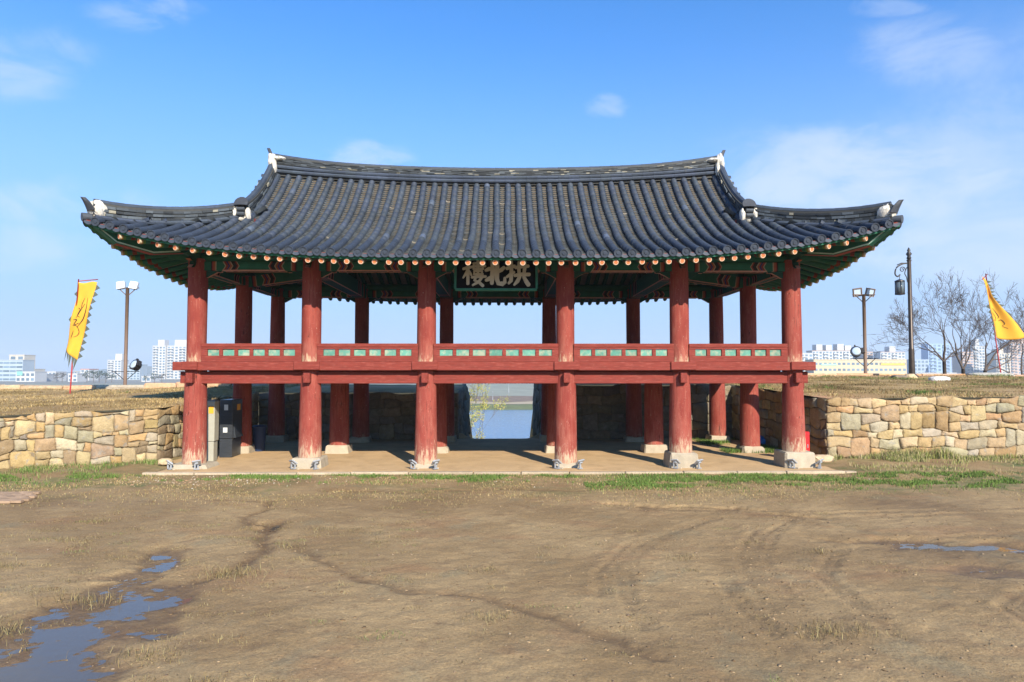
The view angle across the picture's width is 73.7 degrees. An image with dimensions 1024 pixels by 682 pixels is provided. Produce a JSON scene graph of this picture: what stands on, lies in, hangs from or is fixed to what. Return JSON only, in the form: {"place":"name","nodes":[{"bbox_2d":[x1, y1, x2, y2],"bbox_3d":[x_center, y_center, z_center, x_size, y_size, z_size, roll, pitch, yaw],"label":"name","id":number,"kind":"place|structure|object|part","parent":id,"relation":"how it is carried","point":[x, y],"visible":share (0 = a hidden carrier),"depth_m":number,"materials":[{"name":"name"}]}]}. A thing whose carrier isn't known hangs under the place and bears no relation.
{"place":"outdoors","nodes":[
{"label":"outdoors","id":0,"kind":"place"},
{"bbox_2d":[0,458,158,490],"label":"grass","id":1,"kind":"structure","parent":0,"point":[90,466],"depth_m":17.09,"materials":[{"name":"green plant"}]},
{"bbox_2d":[0,374,179,383],"bbox_3d":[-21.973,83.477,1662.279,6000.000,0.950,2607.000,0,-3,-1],"label":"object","id":2,"kind":"structure","parent":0,"point":[114,381],"depth_m":495.04,"materials":[{"name":"grey"}]},
{"bbox_2d":[0,360,34,380],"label":"office building","id":3,"kind":"structure","parent":2,"relation":"on","point":[9,369],"depth_m":572.14,"materials":[{"name":"white concrete"}]},
{"bbox_2d":[9,355,35,370],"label":"office building","id":4,"kind":"structure","parent":2,"relation":"on","point":[21,357],"depth_m":592.51,"materials":[{"name":"white concrete"}]},
{"bbox_2d":[16,371,46,381],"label":"shop","id":5,"kind":"structure","parent":2,"relation":"on","point":[31,376],"depth_m":532.43},
{"bbox_2d":[47,374,56,380],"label":"house","id":6,"kind":"structure","parent":2,"relation":"on","point":[50,377],"depth_m":559.89,"materials":[{"name":"grey concrete"}]},
{"bbox_2d":[47,371,66,380],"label":"house","id":7,"kind":"structure","parent":2,"relation":"on","point":[53,372],"depth_m":577.19,"materials":[{"name":"white concrete"}]},
{"bbox_2d":[68,373,87,381],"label":"house","id":8,"kind":"structure","parent":2,"relation":"on","point":[77,377],"depth_m":533.77,"materials":[{"name":"white concrete"}]},
{"bbox_2d":[80,369,98,380],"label":"house","id":9,"kind":"structure","parent":2,"relation":"on","point":[86,370],"depth_m":614.61,"materials":[{"name":"white concrete"}]},
{"bbox_2d":[93,371,103,382],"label":"pine tree","id":10,"kind":"object","parent":2,"relation":"on","point":[98,373],"visible":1,"depth_m":493.38,"materials":[{"name":"plant"}]},
{"bbox_2d":[101,371,110,382],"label":"pine tree","id":11,"kind":"object","parent":2,"relation":"on","point":[106,374],"visible":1,"depth_m":493.29,"materials":[{"name":"plant"}]},
{"bbox_2d":[107,354,128,378],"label":"apartment building","id":12,"kind":"structure","parent":2,"relation":"on","point":[117,363],"depth_m":712.20,"materials":[{"name":"white concrete"}]},
{"bbox_2d":[123,364,147,379],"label":"apartment building","id":13,"kind":"structure","parent":2,"relation":"on","point":[140,373],"depth_m":662.61,"materials":[{"name":"white concrete"}]},
{"bbox_2d":[141,376,159,381],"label":"house","id":14,"kind":"structure","parent":2,"relation":"on","point":[149,379],"depth_m":533.54,"materials":[{"name":"white concrete"}]},
{"bbox_2d":[152,340,168,378],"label":"apartment building","id":15,"kind":"structure","parent":2,"relation":"on","point":[159,361],"depth_m":732.98,"materials":[{"name":"white concrete"}]},
{"bbox_2d":[166,340,186,378],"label":"apartment building","id":16,"kind":"structure","parent":2,"relation":"on","point":[176,352],"depth_m":735.13,"materials":[{"name":"white concrete"}]},
{"bbox_2d":[802,353,812,361],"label":"apartment building","id":17,"kind":"structure","parent":2,"relation":"on","point":[806,356],"depth_m":661.73,"materials":[{"name":"white concrete"}]},
{"bbox_2d":[806,344,852,358],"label":"apartment building","id":18,"kind":"structure","parent":2,"relation":"on","point":[838,351],"depth_m":722.71,"materials":[{"name":"white concrete"}]},
{"bbox_2d":[805,359,906,373],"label":"hall","id":19,"kind":"structure","parent":2,"relation":"on","point":[893,366],"depth_m":501.04,"materials":[{"name":"beige concrete"}]},
{"bbox_2d":[857,352,872,357],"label":"apartment building","id":20,"kind":"structure","parent":2,"relation":"on","point":[868,354],"depth_m":763.43,"materials":[{"name":"white concrete"}]},
{"bbox_2d":[873,346,904,358],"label":"apartment building","id":21,"kind":"structure","parent":2,"relation":"on","point":[889,352],"depth_m":743.61,"materials":[{"name":"white concrete"}]},
{"bbox_2d":[906,359,928,372],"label":"office building","id":22,"kind":"structure","parent":2,"relation":"on","point":[921,365],"depth_m":783.72,"materials":[{"name":"white concrete"}]},
{"bbox_2d":[907,373,956,373],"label":"shop","id":23,"kind":"structure","parent":2,"relation":"on","point":[934,373],"depth_m":521.53},
{"bbox_2d":[921,343,950,372],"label":"office building","id":24,"kind":"structure","parent":2,"relation":"on","point":[935,363],"depth_m":804.47,"materials":[{"name":"white concrete"}]},
{"bbox_2d":[952,352,973,372],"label":"apartment building","id":25,"kind":"structure","parent":2,"relation":"on","point":[956,367],"depth_m":724.39,"materials":[{"name":"white concrete"}]},
{"bbox_2d":[964,339,984,372],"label":"apartment building","id":26,"kind":"structure","parent":2,"relation":"on","point":[978,366],"depth_m":729.41,"materials":[{"name":"white concrete"}]},
{"bbox_2d":[986,349,1010,372],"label":"apartment building","id":27,"kind":"structure","parent":2,"relation":"on","point":[995,363],"depth_m":664.17,"materials":[{"name":"white concrete"}]},
{"bbox_2d":[999,339,1023,374],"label":"apartment building","id":28,"kind":"structure","parent":2,"relation":"on","point":[1015,366],"depth_m":669.26,"materials":[{"name":"white concrete"}]},
{"bbox_2d":[0,456,181,474],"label":"ground","id":29,"kind":"structure","parent":0,"point":[137,468],"depth_m":17.27,"materials":[{"name":"brown soil"}]},
{"bbox_2d":[158,458,172,464],"bbox_3d":[-9.174,3.195,18.105,0.360,0.176,0.240,0,-3,-9],"label":"rock","id":30,"kind":"object","parent":29,"relation":"on","point":[161,461],"visible":0.81,"depth_m":17.99,"materials":[{"name":"stone"}]},
{"bbox_2d":[66,366,151,373],"bbox_3d":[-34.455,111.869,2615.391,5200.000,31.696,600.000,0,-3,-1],"label":"hills","id":31,"kind":"structure","parent":0,"point":[149,369],"depth_m":2400.78,"materials":[{"name":"grey"}]},
{"bbox_2d":[0,384,471,437],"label":"embankment","id":32,"kind":"structure","parent":0,"point":[401,389],"depth_m":24.25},
{"bbox_2d":[64,279,99,393],"bbox_3d":[-16.212,-0.053,25.763,1.270,4.607,0.225,0,-3,-5],"label":"banner flag","id":33,"kind":"object","parent":32,"relation":"on","point":[85,293],"visible":0.99,"depth_m":25.77,"materials":[{"name":"yellow fabric"}]},
{"bbox_2d":[111,281,141,384],"bbox_3d":[-17.305,-0.025,30.867,1.385,5.373,0.498,0,-3,7],"label":"floodlight mast","id":34,"kind":"object","parent":32,"relation":"on","point":[136,364],"visible":0.96,"depth_m":30.79,"materials":[{"name":"metal"}]},
{"bbox_2d":[0,384,298,414],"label":"dry grass","id":35,"kind":"structure","parent":32,"relation":"on","point":[180,392],"depth_m":23.36,"materials":[{"name":"brown plant"}]},
{"bbox_2d":[0,382,330,389],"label":"stone edging","id":36,"kind":"object","parent":32,"relation":"on","point":[145,385],"visible":0.36,"depth_m":29.81,"materials":[{"name":"beige stone"}]},
{"bbox_2d":[0,384,470,468],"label":"stone wall","id":37,"kind":"structure","parent":32,"relation":"on","point":[61,439],"depth_m":18.45,"materials":[{"name":"stone"}]},
{"bbox_2d":[472,428,485,438],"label":"willow shrub","id":38,"kind":"object","parent":32,"relation":"on","point":[480,435],"visible":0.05,"depth_m":44.03,"materials":[{"name":"green plant"}]},
{"bbox_2d":[469,384,509,438],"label":"willow shrub","id":39,"kind":"object","parent":32,"relation":"on","point":[478,414],"visible":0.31,"depth_m":45.36,"materials":[{"name":"yellow plant"}]},
{"bbox_2d":[5,384,533,395],"bbox_3d":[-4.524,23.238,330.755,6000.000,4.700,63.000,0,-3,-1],"label":"dike","id":40,"kind":"structure","parent":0,"point":[510,389],"depth_m":321.60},
{"bbox_2d":[26,474,873,488],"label":"gravel","id":41,"kind":"structure","parent":0,"point":[238,479],"depth_m":15.75,"materials":[{"name":"brown gravel"}]},
{"bbox_2d":[156,439,836,471],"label":"court floor","id":42,"kind":"structure","parent":0,"point":[473,455],"depth_m":19.47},
{"bbox_2d":[166,460,174,469],"bbox_3d":[-8.631,3.120,17.242,0.189,0.262,0.252,2,-3,-41],"label":"ground floodlight","id":43,"kind":"object","parent":42,"relation":"on","point":[169,463],"visible":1,"depth_m":17.20,"materials":[{"name":"metal"}]},
{"bbox_2d":[192,460,201,469],"bbox_3d":[-7.938,3.119,17.215,0.252,0.262,0.189,2,-3,-31],"label":"ground floodlight","id":44,"kind":"object","parent":42,"relation":"on","point":[196,462],"visible":1,"depth_m":17.17,"materials":[{"name":"metal"}]},
{"bbox_2d":[207,401,218,460],"bbox_3d":[-8.415,2.492,18.944,0.440,1.660,0.348,0,-3,-4],"label":"electric cabinet","id":45,"kind":"object","parent":42,"relation":"on","point":[212,422],"visible":0.54,"depth_m":18.81,"materials":[{"name":"beige metal"}]},
{"bbox_2d":[219,399,242,457],"bbox_3d":[-8.230,2.544,20.094,0.440,1.660,0.813,0,-3,-3],"label":"electric cabinet","id":46,"kind":"object","parent":42,"relation":"on","point":[230,432],"visible":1,"depth_m":19.72,"materials":[{"name":"metal"}]},
{"bbox_3d":[-8.246,2.254,19.705,0.340,1.085,0.011,0,-3,-3],"label":"door","id":47,"kind":"part","parent":46,"relation":"part of","materials":[{"name":"metal"}]},
{"bbox_2d":[252,425,266,451],"bbox_3d":[-7.886,3.026,21.333,0.440,0.810,0.440,0,-3,-1],"label":"bin","id":48,"kind":"object","parent":42,"relation":"on","point":[259,435],"visible":0.95,"depth_m":21.18,"materials":[{"name":"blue plastic"}]},
{"bbox_2d":[289,460,299,469],"bbox_3d":[-5.521,3.122,17.285,0.252,0.262,0.189,-2,-3,38],"label":"ground floodlight","id":49,"kind":"object","parent":42,"relation":"on","point":[293,462],"visible":1,"depth_m":17.25,"materials":[{"name":"metal"}]},
{"bbox_2d":[311,459,319,469],"bbox_3d":[-4.952,3.121,17.255,0.189,0.262,0.252,-2,-3,38],"label":"ground floodlight","id":50,"kind":"object","parent":42,"relation":"on","point":[315,462],"visible":1,"depth_m":17.20,"materials":[{"name":"metal"}]},
{"bbox_2d":[409,459,418,469],"bbox_3d":[-2.501,3.124,17.323,0.189,0.262,0.252,2,-4,-43],"label":"ground floodlight","id":51,"kind":"object","parent":42,"relation":"on","point":[412,461],"visible":1,"depth_m":17.28,"materials":[{"name":"metal"}]},
{"bbox_2d":[431,459,439,468],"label":"ground floodlight","id":52,"kind":"object","parent":42,"relation":"on","point":[435,462],"visible":1,"depth_m":17.24,"materials":[{"name":"metal"}]},
{"bbox_2d":[81,148,903,468],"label":"pavilion","id":53,"kind":"structure","parent":42,"relation":"on","point":[363,236],"depth_m":17.99,"materials":[{"name":"wood"}]},
{"bbox_2d":[454,260,537,290],"bbox_3d":[-0.418,-1.742,17.881,2.180,0.900,0.085,0,-14,-1],"label":"name plaque","id":54,"kind":"object","parent":53,"relation":"attached to","point":[501,275],"visible":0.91,"depth_m":17.84,"materials":[{"name":"black paint"}]},
{"bbox_2d":[552,459,563,468],"bbox_3d":[1.159,3.126,17.373,0.252,0.262,0.189,-2,-3,34],"label":"ground floodlight","id":55,"kind":"object","parent":42,"relation":"on","point":[557,461],"visible":1,"depth_m":17.35,"materials":[{"name":"metal"}]},
{"bbox_2d":[576,459,584,468],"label":"ground floodlight","id":56,"kind":"object","parent":42,"relation":"on","point":[579,462],"visible":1,"depth_m":17.28,"materials":[{"name":"metal"}]},
{"bbox_2d":[671,459,681,468],"bbox_3d":[4.178,3.128,17.413,0.252,0.262,0.189,-2,-3,34],"label":"ground floodlight","id":57,"kind":"object","parent":42,"relation":"on","point":[675,461],"visible":1,"depth_m":17.39,"materials":[{"name":"metal"}]},
{"bbox_2d":[694,459,702,468],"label":"ground floodlight","id":58,"kind":"object","parent":42,"relation":"on","point":[698,462],"visible":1,"depth_m":17.33,"materials":[{"name":"metal"}]},
{"bbox_2d":[760,436,765,445],"bbox_3d":[8.279,3.344,22.883,0.488,0.397,0.402,-1,-3,26],"label":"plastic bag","id":59,"kind":"object","parent":42,"relation":"on","point":[762,441],"visible":0.37,"depth_m":22.71,"materials":[{"name":"blue plastic"}]},
{"bbox_2d":[787,459,798,468],"bbox_3d":[7.168,3.129,17.449,0.189,0.262,0.252,2,-3,-41],"label":"ground floodlight","id":60,"kind":"object","parent":42,"relation":"on","point":[793,461],"visible":1,"depth_m":17.42,"materials":[{"name":"metal"}]},
{"bbox_2d":[805,431,809,450],"bbox_3d":[8.085,2.929,19.079,0.340,0.800,0.310,0,-3,-5],"label":"red box","id":61,"kind":"object","parent":42,"relation":"on","point":[807,442],"visible":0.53,"depth_m":18.96,"materials":[{"name":"plastic"}]},
{"bbox_2d":[806,434,808,450],"bbox_3d":[8.096,2.923,18.950,0.300,0.700,0.006,0,-3,-5],"label":"door","id":62,"kind":"structure","parent":61,"relation":"in","point":[807,435],"depth_m":18.96,"materials":[{"name":"red plastic"}]},
{"bbox_2d":[815,459,823,468],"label":"ground floodlight","id":63,"kind":"object","parent":42,"relation":"on","point":[819,462],"visible":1,"depth_m":17.36,"materials":[{"name":"metal"}]},
{"bbox_2d":[459,433,540,438],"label":"gate path","id":64,"kind":"structure","parent":0,"point":[462,436],"depth_m":25.87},
{"bbox_2d":[469,410,532,438],"bbox_3d":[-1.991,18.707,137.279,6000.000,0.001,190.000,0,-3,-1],"label":"river","id":65,"kind":"structure","parent":0,"point":[504,424],"depth_m":162.51,"materials":[{"name":"blue liquid"}]},
{"bbox_2d":[470,396,532,401],"bbox_3d":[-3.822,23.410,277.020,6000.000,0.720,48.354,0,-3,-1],"label":"brush strip","id":66,"kind":"object","parent":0,"point":[515,398],"visible":0.09,"depth_m":276.32,"materials":[{"name":"plant"}]},
{"bbox_2d":[470,403,532,409],"bbox_3d":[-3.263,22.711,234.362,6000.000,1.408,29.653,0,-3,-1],"label":"bank","id":67,"kind":"structure","parent":0,"point":[517,407],"depth_m":230.96,"materials":[{"name":"green plant"}]},
{"bbox_2d":[470,401,532,403],"bbox_3d":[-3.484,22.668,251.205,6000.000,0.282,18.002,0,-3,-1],"label":"footpath","id":68,"kind":"structure","parent":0,"point":[480,402],"depth_m":252.04,"materials":[{"name":"beige concrete"}]},
{"bbox_2d":[0,469,1022,495],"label":"grass","id":69,"kind":"structure","parent":0,"point":[645,481],"depth_m":15.93,"materials":[{"name":"green plant"}]},
{"bbox_2d":[0,471,1023,681],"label":"ground","id":70,"kind":"structure","parent":0,"point":[954,633],"depth_m":8.31,"materials":[{"name":"brown soil"}]},
{"bbox_2d":[0,491,40,503],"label":"paved path","id":71,"kind":"structure","parent":70,"relation":"on","point":[14,497],"depth_m":13.48,"materials":[{"name":"beige stone"}]},
{"bbox_2d":[0,556,191,681],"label":"puddle","id":72,"kind":"object","parent":70,"relation":"on","point":[37,667],"visible":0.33,"depth_m":6.54,"materials":[{"name":"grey liquid"}]},
{"bbox_2d":[260,525,279,531],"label":"puddle","id":73,"kind":"object","parent":70,"relation":"on","point":[275,528],"visible":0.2,"depth_m":11.26,"materials":[{"name":"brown liquid"}]},
{"bbox_2d":[142,470,856,474],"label":"kerb","id":74,"kind":"structure","parent":70,"relation":"on","point":[510,472],"depth_m":16.77,"materials":[{"name":"concrete"}]},
{"bbox_2d":[0,493,1021,681],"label":"grass tufts","id":75,"kind":"object","parent":70,"relation":"on","point":[235,570],"visible":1,"depth_m":8.44,"materials":[{"name":"plant"}]},
{"bbox_2d":[8,495,1023,681],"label":"mud clods","id":76,"kind":"object","parent":70,"relation":"on","point":[779,665],"visible":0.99,"depth_m":7.76,"materials":[{"name":"brown soil"}]},
{"bbox_2d":[868,542,1023,572],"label":"puddle","id":77,"kind":"object","parent":70,"relation":"on","point":[960,548],"depth_m":9.98,"materials":[{"name":"grey liquid"}]},
{"bbox_2d":[0,470,1023,507],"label":"dry grass","id":78,"kind":"structure","parent":0,"point":[341,491],"depth_m":14.97,"materials":[{"name":"plant"}]},
{"bbox_2d":[0,0,1023,372],"label":"sky","id":79,"kind":"structure","parent":0,"point":[811,104],"materials":[{"name":"blue"}]},
{"bbox_2d":[692,437,780,453],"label":"grass","id":80,"kind":"structure","parent":0,"point":[768,448],"depth_m":22.15,"materials":[{"name":"green plant"}]},
{"bbox_2d":[530,375,1023,437],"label":"embankment","id":81,"kind":"structure","parent":0,"point":[889,395],"depth_m":23.46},
{"bbox_2d":[532,384,1023,471],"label":"stone wall","id":82,"kind":"structure","parent":81,"relation":"on","point":[848,427],"depth_m":19.29,"materials":[{"name":"stone"}]},
{"bbox_2d":[850,288,878,372],"bbox_3d":[16.091,-0.196,31.199,1.277,4.525,0.479,0,-3,10],"label":"floodlight mast","id":83,"kind":"object","parent":81,"relation":"on","point":[856,351],"visible":0.98,"depth_m":31.23,"materials":[{"name":"metal"}]},
{"bbox_2d":[734,373,1023,398],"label":"dry grass","id":84,"kind":"structure","parent":81,"relation":"on","point":[1002,381],"depth_m":23.96,"materials":[{"name":"brown plant"}]},
{"bbox_2d":[891,375,906,378],"bbox_3d":[16.289,1.567,28.774,0.600,0.288,0.400,1,-3,-11],"label":"rock","id":85,"kind":"object","parent":81,"relation":"on","point":[903,376],"visible":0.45,"depth_m":28.60,"materials":[{"name":"stone"}]},
{"bbox_2d":[894,247,918,376],"bbox_3d":[16.889,-1.090,29.303,0.909,5.884,0.520,0,-3,-1],"label":"street lamp","id":86,"kind":"object","parent":81,"relation":"on","point":[899,286],"visible":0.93,"depth_m":29.25,"materials":[{"name":"brown metal"}]},
{"bbox_2d":[905,374,916,378],"bbox_3d":[16.789,1.547,28.782,0.480,0.336,0.360,1,-3,-14],"label":"rock","id":87,"kind":"object","parent":81,"relation":"on","point":[911,375],"visible":0.47,"depth_m":28.63,"materials":[{"name":"stone"}]},
{"bbox_2d":[808,373,1023,375],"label":"stone edging","id":88,"kind":"object","parent":81,"relation":"on","point":[841,374],"visible":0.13,"depth_m":30.84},
{"bbox_2d":[867,267,991,373],"bbox_3d":[23.517,0.527,38.827,7.221,9.483,5.521,-2,-3,35],"label":"bare tree","id":89,"kind":"object","parent":81,"relation":"on","point":[900,322],"visible":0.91,"depth_m":38.25,"materials":[{"name":"grey plant"}]},
{"bbox_2d":[928,376,950,380],"bbox_3d":[17.010,1.575,27.181,0.800,0.336,0.400,0,-3,-5],"label":"rock","id":90,"kind":"object","parent":81,"relation":"on","point":[936,378],"visible":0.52,"depth_m":27.03,"materials":[{"name":"stone"}]},
{"bbox_2d":[913,270,992,373],"bbox_3d":[25.550,0.692,39.837,4.125,9.692,4.606,1,-3,-20],"label":"bare tree","id":91,"kind":"object","parent":81,"relation":"on","point":[955,353],"visible":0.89,"depth_m":39.00,"materials":[{"name":"brown plant"}]},
{"bbox_2d":[947,269,1023,371],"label":"bare tree","id":92,"kind":"object","parent":81,"relation":"on","point":[986,366],"visible":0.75,"depth_m":38.43,"materials":[{"name":"brown plant"}]},
{"bbox_2d":[949,302,1023,374],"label":"bare tree","id":93,"kind":"object","parent":81,"relation":"on","point":[1007,350],"visible":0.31,"depth_m":39.92,"materials":[{"name":"brown plant"}]},
{"bbox_2d":[965,372,1014,375],"bbox_3d":[21.318,1.523,30.444,2.080,0.240,0.640,0,-3,-5],"label":"rock","id":94,"kind":"object","parent":81,"relation":"on","point":[986,373],"visible":0.53,"depth_m":30.17,"materials":[{"name":"stone"}]},
{"bbox_2d":[982,274,1023,372],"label":"banner flag","id":95,"kind":"object","parent":81,"relation":"on","point":[1006,326],"visible":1,"depth_m":31.12,"materials":[{"name":"yellow fabric"}]},
{"bbox_2d":[815,458,1023,472],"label":"ground","id":96,"kind":"structure","parent":0,"point":[842,464],"depth_m":17.89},
{"bbox_2d":[815,454,833,461],"bbox_3d":[8.568,3.238,18.836,0.640,0.208,0.320,0,-3,-11],"label":"rock","id":97,"kind":"object","parent":96,"relation":"on","point":[826,458],"visible":0.7,"depth_m":18.69,"materials":[{"name":"stone"}]},
{"bbox_2d":[825,442,1023,471],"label":"weeds","id":98,"kind":"object","parent":96,"relation":"on","point":[919,455],"visible":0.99,"depth_m":18.91,"materials":[{"name":"green plant"}]}
]}

